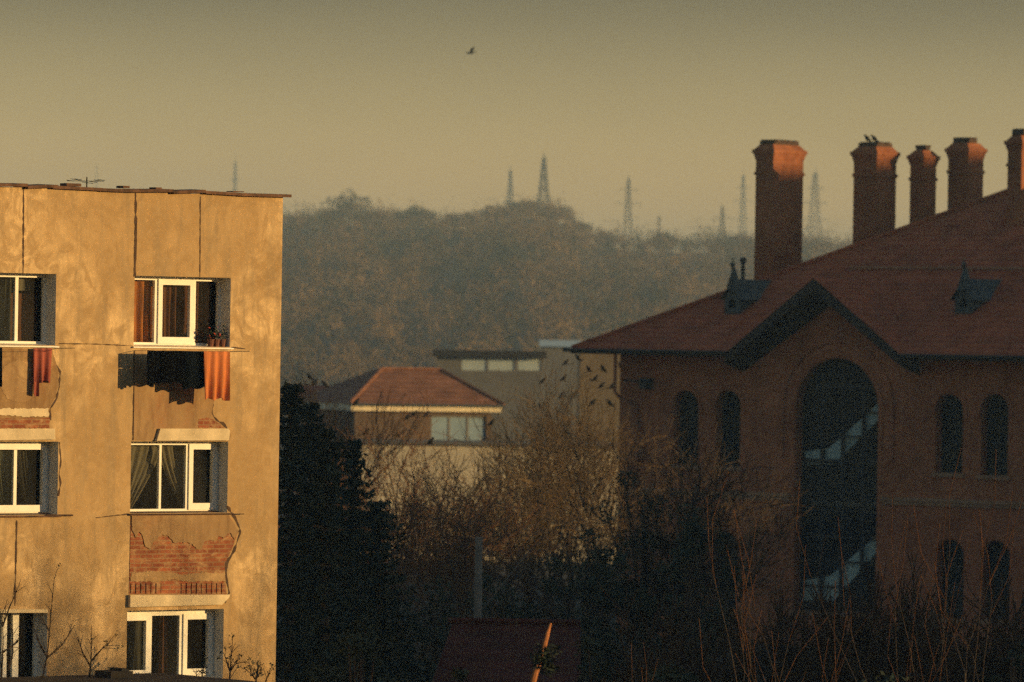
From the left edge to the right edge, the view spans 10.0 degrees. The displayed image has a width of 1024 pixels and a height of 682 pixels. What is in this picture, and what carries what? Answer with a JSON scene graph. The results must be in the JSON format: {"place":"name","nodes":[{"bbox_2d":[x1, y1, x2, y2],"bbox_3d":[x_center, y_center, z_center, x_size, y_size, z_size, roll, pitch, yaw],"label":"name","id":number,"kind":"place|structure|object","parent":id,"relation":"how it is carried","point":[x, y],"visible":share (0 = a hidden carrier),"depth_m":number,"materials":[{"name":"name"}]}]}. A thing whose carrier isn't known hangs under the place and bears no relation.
{"place":"outdoors","nodes":[
{"label":"outdoors","id":0,"kind":"place"},
{"bbox_2d":[298,367,504,504],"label":"orange roofed house","id":1,"kind":"structure","parent":0,"point":[449,397],"depth_m":328.96,"materials":[{"name":"tile"}]},
{"bbox_2d":[431,415,485,440],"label":"window","id":2,"kind":"structure","parent":1,"relation":"in","point":[450,424],"depth_m":329.09,"materials":[{"name":"white glass"}]},
{"bbox_2d":[433,349,545,440],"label":"flat roofed building","id":3,"kind":"structure","parent":0,"point":[479,369],"depth_m":460.00,"materials":[{"name":"grey paint"}]},
{"bbox_2d":[462,358,485,370],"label":"window","id":4,"kind":"structure","parent":3,"relation":"in","point":[467,364],"depth_m":460.04,"materials":[{"name":"white glass"}]},
{"bbox_2d":[489,358,513,370],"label":"window","id":5,"kind":"structure","parent":3,"relation":"in","point":[503,364],"depth_m":460.04,"materials":[{"name":"white glass"}]},
{"bbox_2d":[518,359,540,370],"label":"window","id":6,"kind":"structure","parent":3,"relation":"in","point":[523,364],"depth_m":460.04,"materials":[{"name":"white glass"}]},
{"bbox_2d":[0,0,1023,254],"label":"sky","id":7,"kind":"structure","parent":0,"point":[310,99],"materials":[{"name":"beige"}]},
{"bbox_2d":[539,340,581,446],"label":"pale roofed shed","id":8,"kind":"structure","parent":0,"point":[556,354],"depth_m":560.00,"materials":[{"name":"grey paint"}]},
{"bbox_2d":[577,354,619,442],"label":"tan block","id":9,"kind":"structure","parent":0,"point":[598,360],"depth_m":390.00,"materials":[{"name":"paint"}]},
{"bbox_2d":[275,190,1023,681],"bbox_3d":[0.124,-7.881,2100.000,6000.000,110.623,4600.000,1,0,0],"label":"ground","id":10,"kind":"structure","parent":0,"point":[447,273],"depth_m":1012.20,"materials":[{"name":"plant"}]},
{"bbox_2d":[0,579,25,679],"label":"wall shrub","id":11,"kind":"object","parent":10,"relation":"on","point":[4,616],"visible":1,"depth_m":92.50,"materials":[{"name":"brown plant"}]},
{"bbox_2d":[28,563,74,678],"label":"wall shrub","id":12,"kind":"object","parent":10,"relation":"on","point":[47,655],"visible":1,"depth_m":92.98,"materials":[{"name":"brown plant"}]},
{"bbox_2d":[73,627,123,676],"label":"bare shrub","id":13,"kind":"object","parent":10,"relation":"on","point":[93,658],"visible":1,"depth_m":93.50,"materials":[{"name":"brown plant"}]},
{"bbox_2d":[0,673,256,681],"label":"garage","id":14,"kind":"structure","parent":10,"relation":"on","point":[153,677],"depth_m":93.22,"materials":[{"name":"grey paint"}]},
{"bbox_2d":[95,667,132,677],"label":"vent box","id":15,"kind":"object","parent":14,"relation":"on","point":[114,672],"visible":1,"depth_m":93.54,"materials":[{"name":"grey metal"}]},
{"bbox_2d":[0,183,291,681],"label":"apartment building","id":16,"kind":"structure","parent":10,"relation":"on","point":[138,508],"depth_m":98.27,"materials":[{"name":"paint"}]},
{"bbox_2d":[0,348,1,386],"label":"rag","id":17,"kind":"object","parent":16,"relation":"hanging from","point":[0,367],"visible":1,"depth_m":96.02,"materials":[{"name":"blue fabric"}]},
{"bbox_2d":[0,613,37,676],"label":"window","id":18,"kind":"structure","parent":16,"relation":"in","point":[14,616],"depth_m":96.97,"materials":[{"name":"white paint"}]},
{"bbox_2d":[0,273,58,347],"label":"window","id":19,"kind":"structure","parent":16,"relation":"in","point":[18,311],"depth_m":97.14,"materials":[{"name":"white paint"}]},
{"bbox_2d":[0,441,61,516],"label":"window","id":20,"kind":"structure","parent":16,"relation":"in","point":[22,452],"depth_m":97.14,"materials":[{"name":"white paint"}]},
{"bbox_2d":[33,348,38,395],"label":"towel","id":21,"kind":"object","parent":16,"relation":"hanging from","point":[35,371],"visible":1,"depth_m":96.73,"materials":[{"name":"red fabric"}]},
{"bbox_2d":[39,348,51,382],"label":"cloth","id":22,"kind":"object","parent":16,"relation":"hanging from","point":[45,356],"visible":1,"depth_m":96.86,"materials":[{"name":"red fabric"}]},
{"bbox_2d":[67,177,104,186],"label":"roof aerial","id":23,"kind":"object","parent":16,"relation":"on","point":[98,180],"visible":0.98,"depth_m":98.40,"materials":[{"name":"metal"}]},
{"bbox_2d":[147,350,162,385],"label":"trousers","id":24,"kind":"object","parent":16,"relation":"hanging from","point":[154,374],"visible":1,"depth_m":97.81,"materials":[{"name":"black fabric"}]},
{"bbox_2d":[126,609,218,677],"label":"window","id":25,"kind":"structure","parent":16,"relation":"in","point":[139,623],"depth_m":99.08,"materials":[{"name":"white paint"}]},
{"bbox_2d":[161,351,184,383],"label":"sweater","id":26,"kind":"object","parent":16,"relation":"hanging from","point":[172,366],"visible":1,"depth_m":98.04,"materials":[{"name":"black fabric"}]},
{"bbox_2d":[129,441,230,514],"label":"window","id":27,"kind":"structure","parent":16,"relation":"in","point":[185,464],"depth_m":99.15,"materials":[{"name":"white paint"}]},
{"bbox_2d":[132,276,233,348],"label":"window","id":28,"kind":"structure","parent":16,"relation":"in","point":[169,311],"depth_m":99.08,"materials":[{"name":"white paint"}]},
{"bbox_2d":[182,351,204,388],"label":"shirt","id":29,"kind":"object","parent":16,"relation":"hanging from","point":[194,369],"visible":1,"depth_m":98.33,"materials":[{"name":"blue fabric"}]},
{"bbox_2d":[205,327,216,346],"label":"flower pot","id":30,"kind":"object","parent":16,"relation":"on","point":[210,342],"visible":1,"depth_m":99.16,"materials":[{"name":"ceramic"}]},
{"bbox_2d":[208,327,220,346],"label":"flower pot","id":31,"kind":"object","parent":16,"relation":"on","point":[216,342],"visible":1,"depth_m":99.23,"materials":[{"name":"ceramic"}]},
{"bbox_2d":[204,351,229,400],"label":"towel","id":32,"kind":"object","parent":16,"relation":"hanging from","point":[217,374],"visible":1,"depth_m":98.56,"materials":[{"name":"orange fabric"}]},
{"bbox_2d":[215,318,227,346],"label":"flower pot","id":33,"kind":"object","parent":16,"relation":"on","point":[222,342],"visible":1,"depth_m":99.31,"materials":[{"name":"ceramic"}]},
{"bbox_2d":[193,657,208,675],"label":"shrub","id":34,"kind":"object","parent":10,"relation":"on","point":[202,671],"visible":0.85,"depth_m":95.91,"materials":[{"name":"brown plant"}]},
{"bbox_2d":[217,633,247,678],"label":"shrub","id":35,"kind":"object","parent":10,"relation":"on","point":[233,665],"visible":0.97,"depth_m":96.92,"materials":[{"name":"brown plant"}]},
{"bbox_2d":[230,155,239,192],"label":"lattice pylon","id":36,"kind":"object","parent":10,"relation":"on","point":[235,177],"visible":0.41,"depth_m":2599.89,"materials":[{"name":"metal"}]},
{"bbox_2d":[241,652,274,681],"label":"shrub","id":37,"kind":"object","parent":10,"relation":"on","point":[258,669],"visible":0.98,"depth_m":98.01,"materials":[{"name":"brown plant"}]},
{"bbox_2d":[275,380,348,681],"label":"conifer","id":38,"kind":"object","parent":10,"relation":"on","point":[290,401],"visible":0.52,"depth_m":121.86,"materials":[{"name":"green plant"}]},
{"bbox_2d":[299,385,329,395],"bbox_3d":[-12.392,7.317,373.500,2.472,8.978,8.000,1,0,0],"label":"white cottage","id":39,"kind":"structure","parent":10,"relation":"on","point":[318,387],"depth_m":372.59,"materials":[{"name":"beige paint"}]},
{"bbox_2d":[276,402,372,681],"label":"conifer","id":40,"kind":"object","parent":10,"relation":"on","point":[312,413],"visible":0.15,"depth_m":129.88,"materials":[{"name":"green plant"}]},
{"bbox_2d":[276,426,379,681],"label":"conifer","id":41,"kind":"object","parent":10,"relation":"on","point":[325,599],"visible":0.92,"depth_m":117.87,"materials":[{"name":"green plant"}]},
{"bbox_2d":[319,207,343,225],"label":"skyline tree","id":42,"kind":"object","parent":10,"relation":"on","point":[330,212],"visible":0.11,"depth_m":1498.84,"materials":[{"name":"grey plant"}]},
{"bbox_2d":[326,187,373,218],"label":"skyline tree","id":43,"kind":"object","parent":10,"relation":"on","point":[353,201],"visible":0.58,"depth_m":1478.84,"materials":[{"name":"grey plant"}]},
{"bbox_2d":[277,359,430,616],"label":"bare tree","id":44,"kind":"object","parent":10,"relation":"on","point":[349,429],"visible":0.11,"depth_m":185.34,"materials":[{"name":"brown plant"}]},
{"bbox_2d":[277,434,441,624],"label":"bare tree","id":45,"kind":"object","parent":10,"relation":"on","point":[376,497],"visible":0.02,"depth_m":173.92,"materials":[{"name":"brown plant"}]},
{"bbox_2d":[318,438,409,677],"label":"conifer","id":46,"kind":"object","parent":10,"relation":"on","point":[353,456],"visible":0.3,"depth_m":135.88,"materials":[{"name":"green plant"}]},
{"bbox_2d":[316,499,434,681],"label":"conifer","id":47,"kind":"object","parent":10,"relation":"on","point":[376,588],"visible":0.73,"depth_m":127.91,"materials":[{"name":"green plant"}]},
{"bbox_2d":[278,379,555,681],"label":"bare tree","id":48,"kind":"object","parent":10,"relation":"on","point":[397,506],"visible":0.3,"depth_m":169.01,"materials":[{"name":"brown plant"}]},
{"bbox_2d":[398,205,435,223],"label":"skyline tree","id":49,"kind":"object","parent":10,"relation":"on","point":[413,211],"visible":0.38,"depth_m":1489.02,"materials":[{"name":"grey plant"}]},
{"bbox_2d":[445,212,466,228],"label":"skyline tree","id":50,"kind":"object","parent":10,"relation":"on","point":[457,215],"visible":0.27,"depth_m":1499.05,"materials":[{"name":"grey plant"}]},
{"bbox_2d":[343,429,571,663],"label":"bare tree","id":51,"kind":"object","parent":10,"relation":"on","point":[453,569],"visible":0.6,"depth_m":165.42,"materials":[{"name":"brown plant"}]},
{"bbox_2d":[449,666,469,681],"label":"evergreen bush","id":52,"kind":"object","parent":10,"relation":"on","point":[459,675],"visible":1,"depth_m":106.92,"materials":[{"name":"green plant"}]},
{"bbox_2d":[474,537,482,617],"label":"utility pole","id":53,"kind":"object","parent":10,"relation":"on","point":[478,578],"visible":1,"depth_m":134.93,"materials":[{"name":"concrete"}]},
{"bbox_2d":[353,439,618,562],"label":"cream annex","id":54,"kind":"object","parent":10,"relation":"on","point":[461,451],"visible":0.17,"depth_m":318.00,"materials":[{"name":"paint"}]},
{"bbox_2d":[380,428,605,650],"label":"bare tree","id":55,"kind":"object","parent":10,"relation":"on","point":[533,541],"visible":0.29,"depth_m":175.44,"materials":[{"name":"brown plant"}]},
{"bbox_2d":[473,204,514,221],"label":"skyline tree","id":56,"kind":"object","parent":10,"relation":"on","point":[485,210],"visible":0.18,"depth_m":1489.10,"materials":[{"name":"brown plant"}]},
{"bbox_2d":[368,359,635,618],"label":"bare tree","id":57,"kind":"object","parent":10,"relation":"on","point":[538,598],"visible":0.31,"depth_m":185.45,"materials":[{"name":"brown plant"}]},
{"bbox_2d":[588,398,596,406],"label":"bird","id":58,"kind":"object","parent":57,"relation":"on","point":[592,402],"visible":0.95,"depth_m":184.60},
{"bbox_2d":[475,550,529,617],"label":"leaning pole","id":59,"kind":"object","parent":10,"relation":"on","point":[502,584],"visible":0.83,"depth_m":133.99,"materials":[{"name":"wood"}]},
{"bbox_2d":[460,572,549,618],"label":"evergreen bush","id":60,"kind":"object","parent":10,"relation":"on","point":[511,611],"visible":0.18,"depth_m":149.88,"materials":[{"name":"green plant"}]},
{"bbox_2d":[432,618,580,681],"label":"tiled shed","id":61,"kind":"structure","parent":10,"relation":"on","point":[490,649],"depth_m":120.24,"materials":[{"name":"brown tile"}]},
{"bbox_2d":[507,165,512,219],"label":"lattice pylon","id":62,"kind":"object","parent":10,"relation":"on","point":[511,186],"visible":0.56,"depth_m":2049.64,"materials":[{"name":"metal"}]},
{"bbox_2d":[504,199,544,217],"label":"skyline tree","id":63,"kind":"object","parent":10,"relation":"on","point":[539,201],"visible":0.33,"depth_m":1498.47,"materials":[{"name":"brown plant"}]},
{"bbox_2d":[537,153,551,219],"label":"lattice pylon","id":64,"kind":"object","parent":10,"relation":"on","point":[540,190],"visible":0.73,"depth_m":1639.50,"materials":[{"name":"metal"}]},
{"bbox_2d":[529,623,562,681],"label":"leaning tree","id":65,"kind":"object","parent":10,"relation":"on","point":[543,658],"visible":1,"depth_m":73.60,"materials":[{"name":"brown plant"}]},
{"bbox_2d":[533,205,578,221],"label":"skyline tree","id":66,"kind":"object","parent":10,"relation":"on","point":[571,209],"visible":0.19,"depth_m":1479.37,"materials":[{"name":"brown plant"}]},
{"bbox_2d":[422,354,711,618],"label":"bare tree","id":67,"kind":"object","parent":10,"relation":"on","point":[527,597],"visible":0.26,"depth_m":191.60,"materials":[{"name":"brown plant"}]},
{"bbox_2d":[564,220,592,231],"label":"skyline tree","id":68,"kind":"object","parent":10,"relation":"on","point":[584,225],"visible":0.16,"depth_m":1488.51,"materials":[{"name":"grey plant"}]},
{"bbox_2d":[539,523,633,681],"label":"evergreen bush","id":69,"kind":"object","parent":10,"relation":"on","point":[589,620],"visible":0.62,"depth_m":157.69,"materials":[{"name":"green plant"}]},
{"bbox_2d":[590,231,615,248],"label":"skyline tree","id":70,"kind":"object","parent":10,"relation":"on","point":[608,239],"visible":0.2,"depth_m":1499.02,"materials":[{"name":"grey plant"}]},
{"bbox_2d":[617,174,640,249],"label":"lattice pylon","id":71,"kind":"object","parent":10,"relation":"on","point":[629,201],"visible":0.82,"depth_m":1719.83,"materials":[{"name":"metal"}]},
{"bbox_2d":[570,469,707,681],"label":"evergreen bush","id":72,"kind":"object","parent":10,"relation":"on","point":[622,585],"visible":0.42,"depth_m":159.64,"materials":[{"name":"green plant"}]},
{"bbox_2d":[495,358,814,679],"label":"bare tree","id":73,"kind":"object","parent":10,"relation":"on","point":[612,471],"visible":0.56,"depth_m":178.67,"materials":[{"name":"brown plant"}]},
{"bbox_2d":[657,216,660,251],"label":"radio mast","id":74,"kind":"object","parent":10,"relation":"on","point":[658,219],"visible":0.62,"depth_m":1559.84,"materials":[{"name":"metal"}]},
{"bbox_2d":[646,230,676,249],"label":"skyline tree","id":75,"kind":"object","parent":10,"relation":"on","point":[661,237],"visible":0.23,"depth_m":1479.23,"materials":[{"name":"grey plant"}]},
{"bbox_2d":[539,399,836,673],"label":"bare tree","id":76,"kind":"object","parent":10,"relation":"on","point":[694,503],"visible":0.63,"depth_m":159.41,"materials":[{"name":"brown plant"}]},
{"bbox_2d":[628,503,752,673],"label":"evergreen bush","id":77,"kind":"object","parent":10,"relation":"on","point":[694,577],"visible":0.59,"depth_m":149.82,"materials":[{"name":"green plant"}]},
{"bbox_2d":[590,580,807,681],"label":"dark shrub","id":78,"kind":"object","parent":10,"relation":"on","point":[625,677],"visible":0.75,"depth_m":109.10,"materials":[{"name":"brown plant"}]},
{"bbox_2d":[631,628,805,681],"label":"bare shrub","id":79,"kind":"object","parent":10,"relation":"on","point":[735,654],"visible":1,"depth_m":85.07,"materials":[{"name":"brown plant"}]},
{"bbox_2d":[712,203,735,239],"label":"lattice pylon","id":80,"kind":"object","parent":10,"relation":"on","point":[724,219],"visible":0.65,"depth_m":1699.97,"materials":[{"name":"metal"}]},
{"bbox_2d":[728,230,752,252],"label":"skyline tree","id":81,"kind":"object","parent":10,"relation":"on","point":[737,240],"visible":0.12,"depth_m":1489.16,"materials":[{"name":"grey plant"}]},
{"bbox_2d":[734,169,752,237],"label":"lattice pylon","id":82,"kind":"object","parent":10,"relation":"on","point":[742,203],"visible":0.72,"depth_m":2299.88,"materials":[{"name":"metal"}]},
{"bbox_2d":[699,471,848,681],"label":"bare shrub","id":83,"kind":"object","parent":10,"relation":"on","point":[743,638],"visible":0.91,"depth_m":80.12,"materials":[{"name":"brown plant"}]},
{"bbox_2d":[562,129,1023,656],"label":"brick hall","id":84,"kind":"structure","parent":10,"relation":"on","point":[873,367],"depth_m":235.15,"materials":[{"name":"brick"}]},
{"bbox_2d":[670,391,697,468],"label":"arched window","id":85,"kind":"structure","parent":84,"relation":"in","point":[692,420],"depth_m":238.14,"materials":[{"name":"metal"}]},
{"bbox_2d":[711,391,741,470],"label":"arched window","id":86,"kind":"structure","parent":84,"relation":"in","point":[734,421],"depth_m":236.69,"materials":[{"name":"metal"}]},
{"bbox_2d":[718,532,738,615],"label":"arched window","id":87,"kind":"structure","parent":84,"relation":"in","point":[727,532],"depth_m":236.69,"materials":[{"name":"metal"}]},
{"bbox_2d":[789,358,877,617],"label":"arched window","id":88,"kind":"structure","parent":84,"relation":"in","point":[823,385],"depth_m":233.19,"materials":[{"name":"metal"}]},
{"bbox_2d":[931,395,964,477],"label":"arched window","id":89,"kind":"structure","parent":84,"relation":"in","point":[946,473],"depth_m":229.63,"materials":[{"name":"metal"}]},
{"bbox_2d":[932,540,965,622],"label":"arched window","id":90,"kind":"structure","parent":84,"relation":"in","point":[956,571],"depth_m":229.52,"materials":[{"name":"metal"}]},
{"bbox_2d":[976,395,1009,479],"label":"arched window","id":91,"kind":"structure","parent":84,"relation":"in","point":[1003,476],"depth_m":228.24,"materials":[{"name":"metal"}]},
{"bbox_2d":[979,541,1011,624],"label":"arched window","id":92,"kind":"structure","parent":84,"relation":"in","point":[1002,559],"depth_m":228.18,"materials":[{"name":"metal"}]},
{"bbox_2d":[726,511,872,681],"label":"bare shrub","id":93,"kind":"object","parent":10,"relation":"on","point":[761,629],"visible":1,"depth_m":76.04,"materials":[{"name":"brown plant"}]},
{"bbox_2d":[676,562,936,681],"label":"dark shrub","id":94,"kind":"object","parent":10,"relation":"on","point":[789,657],"visible":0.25,"depth_m":112.58,"materials":[{"name":"brown plant"}]},
{"bbox_2d":[684,557,942,681],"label":"dark shrub","id":95,"kind":"object","parent":10,"relation":"on","point":[830,653],"visible":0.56,"depth_m":109.09,"materials":[{"name":"brown plant"}]},
{"bbox_2d":[802,167,828,254],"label":"lattice pylon","id":96,"kind":"object","parent":10,"relation":"on","point":[816,191],"visible":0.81,"depth_m":1899.70,"materials":[{"name":"metal"}]},
{"bbox_2d":[857,671,908,681],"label":"evergreen bush","id":97,"kind":"object","parent":10,"relation":"on","point":[890,678],"visible":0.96,"depth_m":99.81,"materials":[{"name":"green plant"}]},
{"bbox_2d":[796,449,1022,681],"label":"bare shrub","id":98,"kind":"object","parent":10,"relation":"on","point":[898,589],"visible":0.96,"depth_m":82.89,"materials":[{"name":"brown plant"}]},
{"bbox_2d":[797,546,1023,681],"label":"dark shrub","id":99,"kind":"object","parent":10,"relation":"on","point":[905,605],"visible":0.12,"depth_m":110.10,"materials":[{"name":"brown plant"}]},
{"bbox_2d":[804,550,1023,681],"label":"dark shrub","id":100,"kind":"object","parent":10,"relation":"on","point":[879,667],"visible":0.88,"depth_m":105.72,"materials":[{"name":"brown plant"}]},
{"bbox_2d":[854,595,1023,681],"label":"dark shrub","id":101,"kind":"object","parent":10,"relation":"on","point":[982,649],"visible":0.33,"depth_m":106.65,"materials":[{"name":"brown plant"}]},
{"bbox_2d":[906,449,1013,681],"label":"bare shrub","id":102,"kind":"object","parent":10,"relation":"on","point":[981,566],"visible":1,"depth_m":77.48,"materials":[{"name":"brown plant"}]}
]}

